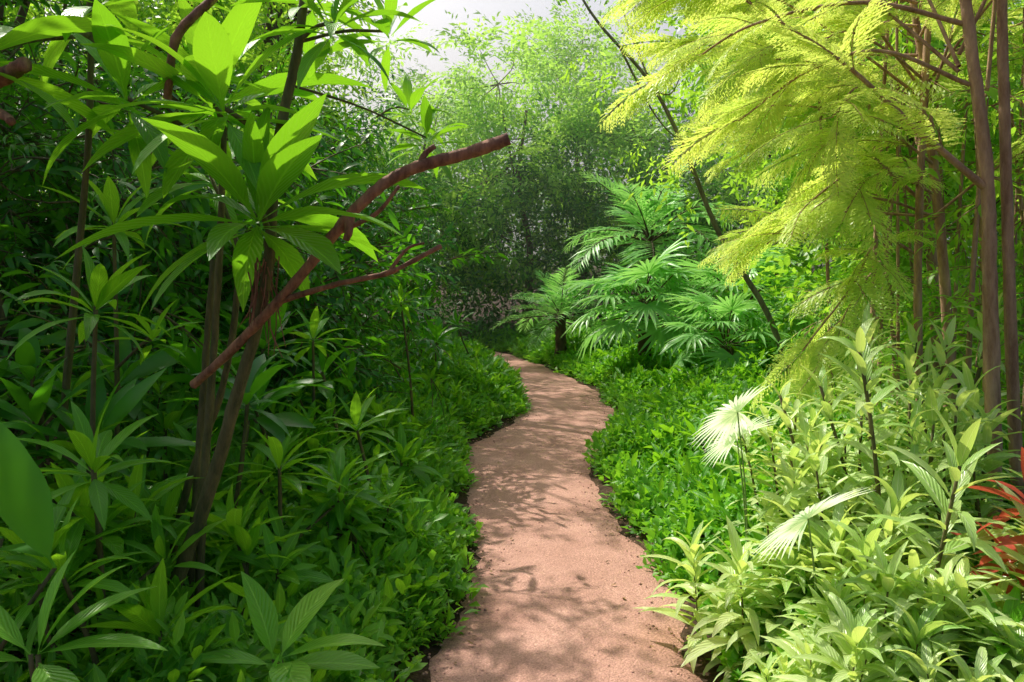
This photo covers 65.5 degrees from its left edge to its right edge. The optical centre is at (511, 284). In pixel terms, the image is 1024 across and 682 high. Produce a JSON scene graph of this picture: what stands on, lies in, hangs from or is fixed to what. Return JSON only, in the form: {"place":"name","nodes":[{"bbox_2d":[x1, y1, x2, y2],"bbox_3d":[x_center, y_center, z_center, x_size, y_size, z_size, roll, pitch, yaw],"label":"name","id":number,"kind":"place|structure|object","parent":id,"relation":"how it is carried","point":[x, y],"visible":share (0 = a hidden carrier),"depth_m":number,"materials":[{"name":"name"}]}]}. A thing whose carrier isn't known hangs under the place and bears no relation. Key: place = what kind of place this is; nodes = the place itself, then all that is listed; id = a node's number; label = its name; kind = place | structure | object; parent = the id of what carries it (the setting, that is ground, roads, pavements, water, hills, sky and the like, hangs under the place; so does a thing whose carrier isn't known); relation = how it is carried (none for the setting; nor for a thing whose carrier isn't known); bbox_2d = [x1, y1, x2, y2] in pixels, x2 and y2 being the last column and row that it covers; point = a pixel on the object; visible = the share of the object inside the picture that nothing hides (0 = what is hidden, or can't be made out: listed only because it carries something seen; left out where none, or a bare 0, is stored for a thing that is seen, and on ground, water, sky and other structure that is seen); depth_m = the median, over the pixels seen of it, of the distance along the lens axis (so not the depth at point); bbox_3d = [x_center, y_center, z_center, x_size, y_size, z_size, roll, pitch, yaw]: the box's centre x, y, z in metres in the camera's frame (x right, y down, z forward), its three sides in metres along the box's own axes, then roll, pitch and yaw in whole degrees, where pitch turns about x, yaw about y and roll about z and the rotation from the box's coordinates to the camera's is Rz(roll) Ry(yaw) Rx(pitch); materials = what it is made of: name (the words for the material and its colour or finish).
{"place":"outdoors","nodes":[
{"label":"outdoors","id":0,"kind":"place"},
{"bbox_2d":[0,0,1020,290],"label":"sky","id":1,"kind":"structure","parent":0,"point":[434,14],"materials":[{"name":"white"}]},
{"bbox_2d":[1,289,1021,681],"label":"ground","id":2,"kind":"structure","parent":0,"point":[433,649],"depth_m":4.95,"materials":[{"name":"soil"}]},
{"bbox_2d":[0,422,56,650],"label":"elephant ear plant","id":3,"kind":"object","parent":2,"relation":"on","point":[26,511],"visible":0.87,"depth_m":2.33,"materials":[{"name":"green plant"}]},
{"bbox_2d":[0,550,167,681],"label":"broadleaf plant","id":4,"kind":"object","parent":2,"relation":"on","point":[11,633],"visible":1,"depth_m":2.16,"materials":[{"name":"green plant"}]},
{"bbox_2d":[6,246,171,553],"bbox_3d":[-1.665,0.656,3.059,0.664,1.630,0.688,0,0,-18],"label":"whorled shrub","id":5,"kind":"object","parent":2,"relation":"on","point":[103,290],"visible":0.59,"depth_m":3.08,"materials":[{"name":"green plant"}]},
{"bbox_2d":[15,170,199,461],"bbox_3d":[-1.862,0.456,3.746,0.778,1.965,0.800,0,0,0],"label":"whorled shrub","id":6,"kind":"object","parent":2,"relation":"on","point":[108,200],"visible":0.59,"depth_m":3.74,"materials":[{"name":"green plant"}]},
{"bbox_2d":[0,0,223,361],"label":"understory tree","id":7,"kind":"object","parent":2,"relation":"on","point":[30,123],"visible":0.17,"depth_m":5.44,"materials":[{"name":"green plant"}]},
{"bbox_2d":[9,401,225,654],"bbox_3d":[-1.363,0.948,2.757,0.695,1.120,0.537,0,0,-14],"label":"whorled shrub","id":8,"kind":"object","parent":2,"relation":"on","point":[96,451],"visible":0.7,"depth_m":2.71,"materials":[{"name":"green plant"}]},
{"bbox_2d":[1,0,261,200],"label":"forest tree","id":9,"kind":"object","parent":2,"relation":"on","point":[43,8],"visible":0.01,"depth_m":15.49,"materials":[{"name":"green plant"}]},
{"bbox_2d":[0,0,281,317],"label":"understory tree","id":10,"kind":"object","parent":2,"relation":"on","point":[44,48],"visible":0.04,"depth_m":7.18,"materials":[{"name":"green plant"}]},
{"bbox_2d":[0,42,300,486],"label":"understory tree","id":11,"kind":"object","parent":2,"relation":"on","point":[13,289],"visible":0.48,"depth_m":4.74,"materials":[{"name":"green plant"}]},
{"bbox_2d":[0,0,328,77],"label":"canopy tree","id":12,"kind":"object","parent":2,"relation":"on","point":[17,10],"visible":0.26,"depth_m":8.02,"materials":[{"name":"green plant"}]},
{"bbox_2d":[9,0,328,197],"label":"canopy tree","id":13,"kind":"object","parent":2,"relation":"on","point":[155,14],"visible":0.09,"depth_m":10.72,"materials":[{"name":"green plant"}]},
{"bbox_2d":[0,48,399,433],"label":"understory tree","id":14,"kind":"object","parent":2,"relation":"on","point":[282,279],"visible":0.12,"depth_m":5.75,"materials":[{"name":"green plant"}]},
{"bbox_2d":[18,0,389,382],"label":"understory tree","id":15,"kind":"object","parent":2,"relation":"on","point":[317,151],"visible":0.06,"depth_m":8.03,"materials":[{"name":"green plant"}]},
{"bbox_2d":[0,0,472,613],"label":"frangipani tree","id":16,"kind":"object","parent":2,"relation":"on","point":[274,164],"visible":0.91,"depth_m":2.85,"materials":[{"name":"green plant"}]},
{"bbox_2d":[0,0,217,125],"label":"bare branch","id":17,"kind":"object","parent":16,"relation":"attached to","point":[19,67],"visible":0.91,"depth_m":2.88,"materials":[{"name":"brown plant"}]},
{"bbox_2d":[190,132,510,388],"bbox_3d":[-0.620,-0.066,2.810,1.235,0.918,0.174,0,0,12],"label":"bare branch","id":18,"kind":"object","parent":16,"relation":"attached to","point":[346,225],"visible":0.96,"depth_m":2.74,"materials":[{"name":"brown plant"}]},
{"bbox_2d":[0,304,474,681],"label":"rosette shrub","id":19,"kind":"object","parent":2,"relation":"on","point":[67,538],"visible":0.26,"depth_m":3.21,"materials":[{"name":"green plant"}]},
{"bbox_2d":[0,190,476,526],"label":"rosette shrub","id":20,"kind":"object","parent":2,"relation":"on","point":[125,400],"visible":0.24,"depth_m":4.00,"materials":[{"name":"green plant"}]},
{"bbox_2d":[75,0,412,201],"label":"canopy tree","id":21,"kind":"object","parent":2,"relation":"on","point":[301,101],"visible":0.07,"depth_m":15.18,"materials":[{"name":"green plant"}]},
{"bbox_2d":[0,329,528,681],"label":"leafy border plants","id":22,"kind":"object","parent":2,"relation":"on","point":[234,625],"visible":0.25,"depth_m":3.34,"materials":[{"name":"green plant"}]},
{"bbox_2d":[0,323,530,681],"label":"groundcover plants","id":23,"kind":"object","parent":2,"relation":"on","point":[424,621],"visible":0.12,"depth_m":3.89,"materials":[{"name":"green plant"}]},
{"bbox_2d":[253,2,284,127],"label":"canopy tree","id":24,"kind":"object","parent":2,"relation":"on","point":[270,28],"visible":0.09,"depth_m":12.90,"materials":[{"name":"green plant"}]},
{"bbox_2d":[181,571,385,681],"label":"broadleaf plant","id":25,"kind":"object","parent":2,"relation":"on","point":[263,612],"visible":0.88,"depth_m":2.42,"materials":[{"name":"green plant"}]},
{"bbox_2d":[162,1,427,199],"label":"forest tree","id":26,"kind":"object","parent":2,"relation":"on","point":[357,60],"visible":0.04,"depth_m":21.89,"materials":[{"name":"green plant"}]},
{"bbox_2d":[84,151,521,440],"bbox_3d":[-2.120,0.364,7.131,3.846,3.181,3.110,0,0,19],"label":"understory tree","id":27,"kind":"object","parent":2,"relation":"on","point":[361,374],"visible":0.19,"depth_m":6.78,"materials":[{"name":"green plant"}]},
{"bbox_2d":[223,425,383,594],"bbox_3d":[-1.007,1.079,3.682,0.599,0.902,0.837,0,0,19],"label":"whorled shrub","id":28,"kind":"object","parent":2,"relation":"on","point":[274,452],"visible":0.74,"depth_m":3.59,"materials":[{"name":"green plant"}]},
{"bbox_2d":[148,175,460,376],"bbox_3d":[-2.331,0.165,9.174,3.503,2.880,2.976,0,0,0],"label":"understory tree","id":29,"kind":"object","parent":2,"relation":"on","point":[422,264],"visible":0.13,"depth_m":9.09,"materials":[{"name":"green plant"}]},
{"bbox_2d":[206,107,409,331],"bbox_3d":[-3.038,-0.435,11.056,3.424,4.076,2.810,0,0,20],"label":"understory tree","id":30,"kind":"object","parent":2,"relation":"on","point":[356,157],"visible":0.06,"depth_m":10.54,"materials":[{"name":"green plant"}]},
{"bbox_2d":[271,306,359,439],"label":"whorled shrub","id":31,"kind":"object","parent":2,"relation":"on","point":[315,327],"visible":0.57,"depth_m":5.19,"materials":[{"name":"green plant"}]},
{"bbox_2d":[282,445,394,563],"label":"whorled shrub","id":32,"kind":"object","parent":2,"relation":"on","point":[340,471],"visible":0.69,"depth_m":3.87,"materials":[{"name":"green plant"}]},
{"bbox_2d":[301,387,408,524],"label":"whorled shrub","id":33,"kind":"object","parent":2,"relation":"on","point":[356,411],"visible":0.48,"depth_m":4.56,"materials":[{"name":"green plant"}]},
{"bbox_2d":[272,99,460,252],"bbox_3d":[-2.900,-0.778,13.614,4.080,4.760,3.014,0,0,0],"label":"understory tree","id":34,"kind":"object","parent":2,"relation":"on","point":[368,211],"visible":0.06,"depth_m":13.67,"materials":[{"name":"green plant"}]},
{"bbox_2d":[363,283,427,416],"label":"whorled shrub","id":35,"kind":"object","parent":2,"relation":"on","point":[400,292],"visible":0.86,"depth_m":6.79,"materials":[{"name":"green plant"}]},
{"bbox_2d":[342,154,469,329],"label":"understory tree","id":36,"kind":"object","parent":2,"relation":"on","point":[409,201],"visible":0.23,"depth_m":15.83,"materials":[{"name":"green plant"}]},
{"bbox_2d":[349,49,516,324],"bbox_3d":[-2.372,-2.792,24.443,6.021,8.804,6.082,0,0,37],"label":"forest tree","id":37,"kind":"object","parent":2,"relation":"on","point":[409,125],"visible":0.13,"depth_m":24.25,"materials":[{"name":"green plant"}]},
{"bbox_2d":[385,8,624,322],"bbox_3d":[-0.252,-2.974,22.066,6.065,9.168,6.551,0,0,24],"label":"forest tree","id":38,"kind":"object","parent":2,"relation":"on","point":[525,119],"visible":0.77,"depth_m":21.17,"materials":[{"name":"green plant"}]},
{"bbox_2d":[0,11,1022,349],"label":"background foliage","id":39,"kind":"object","parent":2,"relation":"on","point":[546,261],"visible":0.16,"depth_m":20.62,"materials":[{"name":"green plant"}]},
{"bbox_2d":[0,232,1022,420],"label":"undergrowth","id":40,"kind":"object","parent":2,"relation":"on","point":[801,324],"visible":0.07,"depth_m":9.80,"materials":[{"name":"green plant"}]},
{"bbox_2d":[490,258,622,354],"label":"palm tree","id":41,"kind":"object","parent":2,"relation":"on","point":[559,301],"visible":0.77,"depth_m":15.32,"materials":[{"name":"green plant"}]},
{"bbox_2d":[429,352,702,681],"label":"footpath","id":42,"kind":"structure","parent":2,"relation":"on","point":[568,595],"depth_m":4.36,"materials":[{"name":"brown soil"}]},
{"bbox_2d":[437,365,688,674],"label":"fallen leaves","id":43,"kind":"object","parent":42,"relation":"on","point":[669,629],"visible":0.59,"depth_m":5.04,"materials":[{"name":"brown plant"}]},
{"bbox_2d":[422,400,707,681],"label":"path pebbles","id":44,"kind":"object","parent":42,"relation":"on","point":[479,608],"visible":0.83,"depth_m":4.71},
{"bbox_2d":[479,0,678,316],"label":"forest tree","id":45,"kind":"object","parent":2,"relation":"on","point":[562,36],"visible":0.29,"depth_m":25.06,"materials":[{"name":"green plant"}]},
{"bbox_2d":[497,37,764,301],"bbox_3d":[3.058,-2.558,22.237,7.722,8.335,5.536,0,0,25],"label":"forest tree","id":46,"kind":"object","parent":2,"relation":"on","point":[629,134],"visible":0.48,"depth_m":21.69,"materials":[{"name":"green plant"}]},
{"bbox_2d":[558,232,723,365],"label":"fan palm","id":47,"kind":"object","parent":2,"relation":"on","point":[641,318],"visible":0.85,"depth_m":11.61,"materials":[{"name":"green plant"}]},
{"bbox_2d":[562,152,739,313],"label":"palm tree","id":48,"kind":"object","parent":2,"relation":"on","point":[646,219],"visible":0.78,"depth_m":15.11,"materials":[{"name":"green plant"}]},
{"bbox_2d":[552,0,879,373],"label":"leaning tree","id":49,"kind":"object","parent":2,"relation":"on","point":[745,276],"visible":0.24,"depth_m":9.92,"materials":[{"name":"green plant"}]},
{"bbox_2d":[654,287,795,382],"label":"fan palm","id":50,"kind":"object","parent":2,"relation":"on","point":[738,306],"visible":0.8,"depth_m":10.17,"materials":[{"name":"green plant"}]},
{"bbox_2d":[691,384,771,578],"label":"fan palm shrub","id":51,"kind":"object","parent":2,"relation":"on","point":[728,418],"visible":0.91,"depth_m":3.62,"materials":[{"name":"green plant"}]},
{"bbox_2d":[700,414,777,540],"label":"fan palm shrub","id":52,"kind":"object","parent":2,"relation":"on","point":[726,445],"visible":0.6,"depth_m":3.90,"materials":[{"name":"green plant"}]},
{"bbox_2d":[669,241,823,353],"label":"fan palm","id":53,"kind":"object","parent":2,"relation":"on","point":[719,278],"visible":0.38,"depth_m":12.19,"materials":[{"name":"green plant"}]},
{"bbox_2d":[636,489,857,681],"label":"spiral ginger shrub","id":54,"kind":"object","parent":2,"relation":"on","point":[722,612],"visible":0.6,"depth_m":3.23,"materials":[{"name":"green plant"}]},
{"bbox_2d":[473,316,1023,681],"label":"groundcover plants","id":55,"kind":"object","parent":2,"relation":"on","point":[626,489],"visible":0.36,"depth_m":6.49,"materials":[{"name":"green plant"}]},
{"bbox_2d":[688,1,852,268],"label":"forest tree","id":56,"kind":"object","parent":2,"relation":"on","point":[765,194],"depth_m":23.42,"materials":[{"name":"green plant"}]},
{"bbox_2d":[663,3,901,294],"bbox_3d":[6.939,-3.817,19.949,6.469,10.853,9.075,0,0,-31],"label":"forest tree","id":57,"kind":"object","parent":2,"relation":"on","point":[727,198],"visible":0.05,"depth_m":20.41,"materials":[{"name":"green plant"}]},
{"bbox_2d":[550,322,1023,582],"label":"leafy border plants","id":58,"kind":"object","parent":2,"relation":"on","point":[721,481],"visible":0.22,"depth_m":6.57,"materials":[{"name":"green plant"}]},
{"bbox_2d":[710,398,871,541],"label":"spiral ginger shrub","id":59,"kind":"object","parent":2,"relation":"on","point":[751,475],"visible":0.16,"depth_m":4.28,"materials":[{"name":"green plant"}]},
{"bbox_2d":[723,436,880,651],"bbox_3d":[1.278,1.093,3.398,0.791,0.964,0.817,0,0,0],"label":"spiral ginger shrub","id":60,"kind":"object","parent":2,"relation":"on","point":[772,504],"visible":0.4,"depth_m":3.31,"materials":[{"name":"green plant"}]},
{"bbox_2d":[597,0,1023,520],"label":"feathery tree","id":61,"kind":"object","parent":2,"relation":"on","point":[984,181],"visible":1,"depth_m":4.00,"materials":[{"name":"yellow plant"}]},
{"bbox_2d":[599,0,1023,442],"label":"feathery tree","id":62,"kind":"object","parent":2,"relation":"on","point":[850,200],"visible":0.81,"depth_m":4.98,"materials":[{"name":"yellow plant"}]},
{"bbox_2d":[751,487,871,605],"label":"fan palm shrub","id":63,"kind":"object","parent":2,"relation":"on","point":[795,526],"visible":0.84,"depth_m":2.84,"materials":[{"name":"green plant"}]},
{"bbox_2d":[618,0,1022,373],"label":"feathery tree","id":64,"kind":"object","parent":2,"relation":"on","point":[666,47],"visible":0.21,"depth_m":7.81,"materials":[{"name":"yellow plant"}]},
{"bbox_2d":[640,394,1023,679],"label":"rosette shrub","id":65,"kind":"object","parent":2,"relation":"on","point":[1014,609],"visible":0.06,"depth_m":4.23,"materials":[{"name":"green plant"}]},
{"bbox_2d":[654,0,1018,340],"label":"forest tree","id":66,"kind":"object","parent":2,"relation":"on","point":[779,196],"visible":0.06,"depth_m":14.44,"materials":[{"name":"green plant"}]},
{"bbox_2d":[661,0,1023,352],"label":"forest tree","id":67,"kind":"object","parent":2,"relation":"on","point":[969,195],"visible":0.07,"depth_m":10.60,"materials":[{"name":"green plant"}]},
{"bbox_2d":[756,318,946,545],"bbox_3d":[1.482,0.854,3.482,0.836,1.421,0.925,0,0,0],"label":"spiral ginger shrub","id":68,"kind":"object","parent":2,"relation":"on","point":[862,354],"visible":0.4,"depth_m":3.45,"materials":[{"name":"green plant"}]},
{"bbox_2d":[739,590,974,681],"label":"spiral ginger shrub","id":69,"kind":"object","parent":2,"relation":"on","point":[858,642],"visible":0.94,"depth_m":2.55,"materials":[{"name":"green plant"}]},
{"bbox_2d":[757,470,977,681],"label":"spiral ginger shrub","id":70,"kind":"object","parent":2,"relation":"on","point":[840,551],"visible":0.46,"depth_m":2.91,"materials":[{"name":"green plant"}]},
{"bbox_2d":[761,405,1023,642],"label":"spiral ginger shrub","id":71,"kind":"object","parent":2,"relation":"on","point":[960,478],"visible":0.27,"depth_m":2.87,"materials":[{"name":"green plant"}]},
{"bbox_2d":[779,0,1023,447],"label":"bamboo clump","id":72,"kind":"object","parent":2,"relation":"on","point":[969,294],"visible":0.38,"depth_m":6.08,"materials":[{"name":"plant"}]},
{"bbox_2d":[790,1,1022,239],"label":"forest tree","id":73,"kind":"object","parent":2,"relation":"on","point":[1016,120],"visible":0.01,"depth_m":11.65,"materials":[{"name":"green plant"}]},
{"bbox_2d":[827,302,999,594],"bbox_3d":[1.931,0.811,3.871,0.838,1.455,0.937,0,0,19],"label":"spiral ginger shrub","id":74,"kind":"object","parent":2,"relation":"on","point":[963,397],"visible":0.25,"depth_m":3.92,"materials":[{"name":"green plant"}]},
{"bbox_2d":[836,548,1023,681],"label":"spiral ginger shrub","id":75,"kind":"object","parent":2,"relation":"on","point":[957,604],"visible":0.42,"depth_m":2.63,"materials":[{"name":"green plant"}]},
{"bbox_2d":[857,361,1023,577],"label":"spiral ginger shrub","id":76,"kind":"object","parent":2,"relation":"on","point":[982,505],"visible":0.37,"depth_m":3.57,"materials":[{"name":"green plant"}]},
{"bbox_2d":[872,623,1023,681],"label":"spiral ginger shrub","id":77,"kind":"object","parent":2,"relation":"on","point":[929,662],"visible":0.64,"depth_m":2.41,"materials":[{"name":"green plant"}]},
{"bbox_2d":[874,292,1023,525],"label":"spiral ginger shrub","id":78,"kind":"object","parent":2,"relation":"on","point":[944,347],"visible":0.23,"depth_m":4.35,"materials":[{"name":"green plant"}]},
{"bbox_2d":[886,480,1023,678],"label":"spiral ginger shrub","id":79,"kind":"object","parent":2,"relation":"on","point":[933,575],"visible":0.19,"depth_m":2.70,"materials":[{"name":"green plant"}]},
{"bbox_2d":[942,613,1023,681],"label":"spiral ginger shrub","id":80,"kind":"object","parent":2,"relation":"on","point":[1013,641],"visible":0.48,"depth_m":2.50,"materials":[{"name":"green plant"}]},
{"bbox_2d":[946,459,1023,634],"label":"red-leaved plant","id":81,"kind":"object","parent":2,"relation":"on","point":[1009,564],"visible":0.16,"depth_m":2.87,"materials":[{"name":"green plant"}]},
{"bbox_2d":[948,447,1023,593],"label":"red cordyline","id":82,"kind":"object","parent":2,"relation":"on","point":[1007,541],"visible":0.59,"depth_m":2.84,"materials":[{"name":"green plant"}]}
]}

